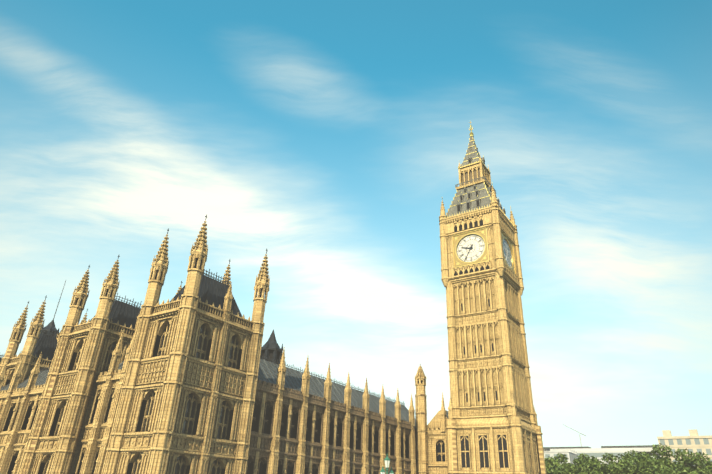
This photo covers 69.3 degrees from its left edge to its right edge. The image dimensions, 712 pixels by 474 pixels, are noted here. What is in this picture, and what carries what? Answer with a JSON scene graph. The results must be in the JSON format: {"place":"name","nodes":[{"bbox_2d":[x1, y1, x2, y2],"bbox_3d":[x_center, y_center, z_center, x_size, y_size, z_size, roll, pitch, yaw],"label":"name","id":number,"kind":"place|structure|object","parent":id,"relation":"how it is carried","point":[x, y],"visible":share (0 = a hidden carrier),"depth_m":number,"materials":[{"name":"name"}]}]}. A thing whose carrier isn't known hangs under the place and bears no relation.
{"place":"outdoors","nodes":[
{"label":"outdoors","id":0,"kind":"place"},
{"bbox_2d":[0,0,711,447],"label":"sky","id":1,"kind":"structure","parent":0,"point":[329,138],"materials":[{"name":"blue"}]},
{"bbox_3d":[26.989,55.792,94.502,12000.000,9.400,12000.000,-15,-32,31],"label":"ground","id":2,"kind":"structure","parent":0,"visible":0},
{"bbox_2d":[0,215,448,473],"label":"palace","id":3,"kind":"structure","parent":2,"relation":"on","point":[193,376],"depth_m":71.31,"materials":[{"name":"stone"}]},
{"bbox_2d":[380,454,393,473],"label":"bridge lamp","id":4,"kind":"object","parent":2,"relation":"on","point":[387,463],"visible":1,"depth_m":45.85,"materials":[{"name":"green paint"}]},
{"bbox_2d":[439,120,545,473],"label":"clock tower","id":5,"kind":"structure","parent":2,"relation":"on","point":[492,427],"depth_m":107.31,"materials":[{"name":"stone"}]},
{"bbox_2d":[543,424,711,465],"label":"distant buildings","id":6,"kind":"structure","parent":2,"relation":"on","point":[694,442],"depth_m":232.89,"materials":[{"name":"concrete"}]},
{"bbox_2d":[545,443,711,473],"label":"trees","id":7,"kind":"object","parent":2,"relation":"on","point":[639,463],"visible":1,"depth_m":119.50,"materials":[{"name":"green plant"}]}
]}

